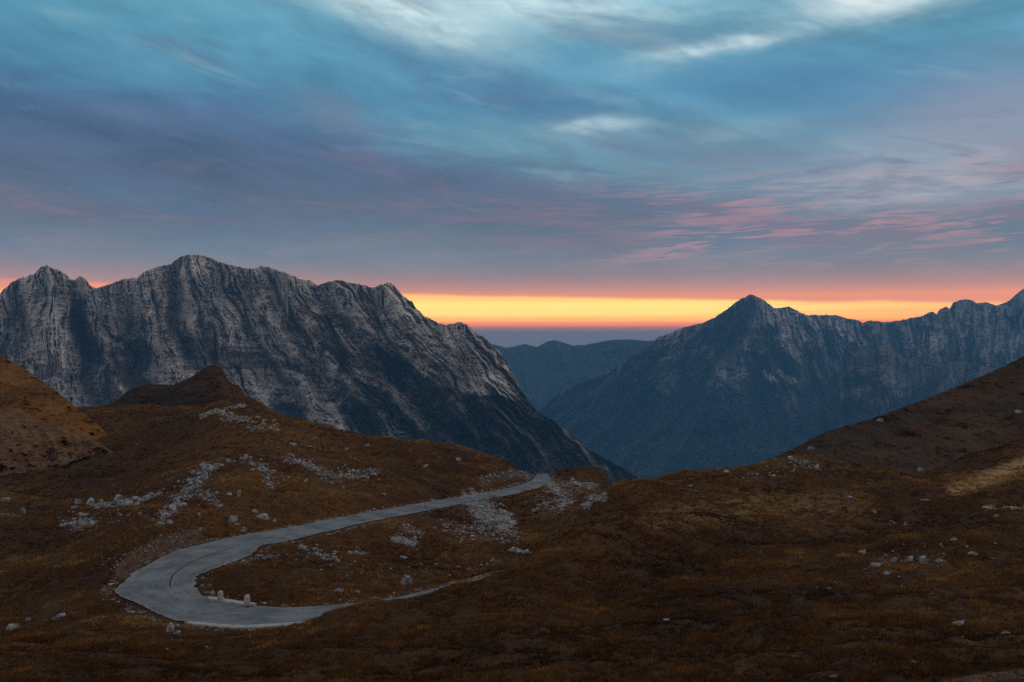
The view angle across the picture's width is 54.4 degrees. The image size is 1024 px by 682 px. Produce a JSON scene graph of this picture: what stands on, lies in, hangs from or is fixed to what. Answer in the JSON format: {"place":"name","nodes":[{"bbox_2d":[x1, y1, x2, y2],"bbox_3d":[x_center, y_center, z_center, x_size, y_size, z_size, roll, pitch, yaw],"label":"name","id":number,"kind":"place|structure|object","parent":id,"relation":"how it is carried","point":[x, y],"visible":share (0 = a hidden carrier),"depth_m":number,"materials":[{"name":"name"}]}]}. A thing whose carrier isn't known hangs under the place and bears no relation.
{"place":"outdoors","nodes":[
{"label":"outdoors","id":0,"kind":"place"},
{"bbox_2d":[0,355,113,475],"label":"hill","id":1,"kind":"structure","parent":0,"point":[41,422],"depth_m":190.26,"materials":[{"name":"brown plant"}]},
{"bbox_2d":[101,365,244,406],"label":"hill","id":2,"kind":"structure","parent":0,"point":[205,385],"depth_m":293.41,"materials":[{"name":"brown plant"}]},
{"bbox_2d":[0,254,638,485],"bbox_3d":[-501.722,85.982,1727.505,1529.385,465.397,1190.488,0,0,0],"label":"mountain massif","id":3,"kind":"structure","parent":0,"point":[388,360],"depth_m":1606.34,"materials":[{"name":"stone"}]},
{"bbox_2d":[115,474,549,624],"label":"road","id":4,"kind":"structure","parent":0,"point":[180,606],"depth_m":85.61,"materials":[{"name":"grey asphalt"}]},
{"bbox_2d":[169,545,237,586],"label":"road joint","id":5,"kind":"object","parent":4,"relation":"on","point":[189,563],"visible":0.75,"depth_m":88.21,"materials":[{"name":"grey asphalt"}]},
{"bbox_2d":[207,596,255,605],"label":"kerb","id":6,"kind":"structure","parent":4,"relation":"on","point":[231,601],"depth_m":75.90,"materials":[{"name":"concrete"}]},
{"bbox_2d":[217,591,222,600],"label":"guard post","id":7,"kind":"object","parent":6,"relation":"on","point":[220,595],"visible":1,"depth_m":76.36,"materials":[{"name":"stone"}]},
{"bbox_2d":[244,594,249,605],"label":"guard post","id":8,"kind":"object","parent":6,"relation":"on","point":[247,600],"visible":1,"depth_m":74.79,"materials":[{"name":"stone"}]},
{"bbox_2d":[184,621,302,628],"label":"kerb","id":9,"kind":"structure","parent":4,"relation":"on","point":[257,626],"depth_m":69.88,"materials":[{"name":"concrete"}]},
{"bbox_2d":[0,395,1023,681],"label":"ground","id":10,"kind":"structure","parent":0,"point":[400,620],"depth_m":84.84,"materials":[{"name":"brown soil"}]},
{"bbox_2d":[1,497,10,502],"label":"rock","id":11,"kind":"object","parent":10,"relation":"on","point":[6,499],"visible":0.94,"depth_m":123.25,"materials":[{"name":"stone"}]},
{"bbox_2d":[6,623,18,629],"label":"rock","id":12,"kind":"object","parent":10,"relation":"on","point":[11,626],"visible":0.68,"depth_m":72.05,"materials":[{"name":"stone"}]},
{"bbox_2d":[19,508,25,514],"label":"rock","id":13,"kind":"object","parent":10,"relation":"on","point":[22,511],"visible":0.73,"depth_m":116.91,"materials":[{"name":"stone"}]},
{"bbox_2d":[51,613,65,619],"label":"rock","id":14,"kind":"object","parent":10,"relation":"on","point":[59,616],"visible":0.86,"depth_m":73.86,"materials":[{"name":"stone"}]},
{"bbox_2d":[74,499,81,503],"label":"rock","id":15,"kind":"object","parent":10,"relation":"on","point":[77,501],"visible":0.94,"depth_m":125.02,"materials":[{"name":"stone"}]},
{"bbox_2d":[86,498,95,505],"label":"rock","id":16,"kind":"object","parent":10,"relation":"on","point":[90,502],"visible":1,"depth_m":124.98,"materials":[{"name":"stone"}]},
{"bbox_2d":[114,494,123,500],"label":"rock","id":17,"kind":"object","parent":10,"relation":"on","point":[117,497],"visible":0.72,"depth_m":126.71,"materials":[{"name":"stone"}]},
{"bbox_2d":[124,500,132,504],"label":"rock","id":18,"kind":"object","parent":10,"relation":"on","point":[128,502],"visible":0.58,"depth_m":120.90,"materials":[{"name":"stone"}]},
{"bbox_2d":[166,622,173,631],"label":"rock","id":19,"kind":"object","parent":10,"relation":"on","point":[170,627],"visible":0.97,"depth_m":67.78,"materials":[{"name":"stone"}]},
{"bbox_2d":[173,630,180,634],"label":"rock","id":20,"kind":"object","parent":10,"relation":"on","point":[177,632],"visible":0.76,"depth_m":67.31,"materials":[{"name":"stone"}]},
{"bbox_2d":[179,489,187,495],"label":"rock","id":21,"kind":"object","parent":10,"relation":"on","point":[182,492],"visible":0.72,"depth_m":116.92,"materials":[{"name":"stone"}]},
{"bbox_2d":[198,527,205,531],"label":"rock","id":22,"kind":"object","parent":10,"relation":"on","point":[201,529],"visible":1,"depth_m":101.80,"materials":[{"name":"stone"}]},
{"bbox_2d":[228,516,237,523],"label":"rock","id":23,"kind":"object","parent":10,"relation":"on","point":[232,519],"visible":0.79,"depth_m":106.62,"materials":[{"name":"stone"}]},
{"bbox_2d":[257,513,269,520],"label":"rock","id":24,"kind":"object","parent":10,"relation":"on","point":[264,516],"visible":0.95,"depth_m":109.37,"materials":[{"name":"stone"}]},
{"bbox_2d":[333,588,344,592],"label":"rock","id":25,"kind":"object","parent":10,"relation":"on","point":[339,590],"visible":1,"depth_m":77.91,"materials":[{"name":"stone"}]},
{"bbox_2d":[400,577,412,584],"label":"rock","id":26,"kind":"object","parent":10,"relation":"on","point":[407,580],"visible":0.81,"depth_m":81.74,"materials":[{"name":"stone"}]},
{"bbox_2d":[47,402,963,668],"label":"scree","id":27,"kind":"structure","parent":10,"relation":"on","point":[410,542],"depth_m":123.45,"materials":[{"name":"stone"}]},
{"bbox_2d":[585,494,598,502],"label":"rock","id":28,"kind":"object","parent":10,"relation":"on","point":[592,497],"visible":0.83,"depth_m":100.34,"materials":[{"name":"stone"}]},
{"bbox_2d":[870,563,882,566],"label":"rock","id":29,"kind":"object","parent":10,"relation":"on","point":[878,564],"visible":0.72,"depth_m":67.43,"materials":[{"name":"stone"}]},
{"bbox_2d":[890,557,898,562],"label":"rock","id":30,"kind":"object","parent":10,"relation":"on","point":[894,559],"visible":0.8,"depth_m":69.62,"materials":[{"name":"stone"}]},
{"bbox_2d":[952,620,964,625],"bbox_3d":[22.175,14.011,49.499,0.579,0.268,0.701,0,0,32],"label":"rock","id":31,"kind":"object","parent":10,"relation":"on","point":[961,622],"visible":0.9,"depth_m":49.33,"materials":[{"name":"stone"}]},
{"bbox_2d":[0,0,1023,347],"label":"sky","id":32,"kind":"structure","parent":0,"point":[535,173],"materials":[{"name":"blue"}]},
{"bbox_2d":[492,341,653,411],"bbox_3d":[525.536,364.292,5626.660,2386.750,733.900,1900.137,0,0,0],"label":"mountain ridge","id":33,"kind":"structure","parent":0,"point":[543,376],"depth_m":5491.82,"materials":[{"name":"blue stone"}]},
{"bbox_2d":[538,339,641,347],"bbox_3d":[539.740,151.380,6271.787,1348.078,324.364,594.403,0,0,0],"label":"mountain ridge","id":34,"kind":"structure","parent":0,"point":[553,344],"depth_m":6260.47,"materials":[{"name":"blue stone"}]},
{"bbox_2d":[538,294,1023,478],"bbox_3d":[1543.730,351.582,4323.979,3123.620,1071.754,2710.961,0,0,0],"label":"mountain range","id":35,"kind":"structure","parent":0,"point":[750,379],"depth_m":3918.68,"materials":[{"name":"stone"}]},
{"bbox_2d":[765,356,1023,475],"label":"hill","id":36,"kind":"structure","parent":0,"point":[978,414],"depth_m":238.79,"materials":[{"name":"brown plant"}]},
{"bbox_2d":[819,345,997,434],"bbox_3d":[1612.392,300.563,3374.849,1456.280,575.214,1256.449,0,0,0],"label":"mountain spur","id":37,"kind":"structure","parent":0,"point":[880,380],"depth_m":3246.55,"materials":[{"name":"grey stone"}]},
{"bbox_2d":[1000,289,1023,307],"bbox_3d":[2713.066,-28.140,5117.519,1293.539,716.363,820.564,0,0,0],"label":"mountain peak","id":38,"kind":"structure","parent":0,"point":[1016,300],"depth_m":5056.12,"materials":[{"name":"grey stone"}]}
]}

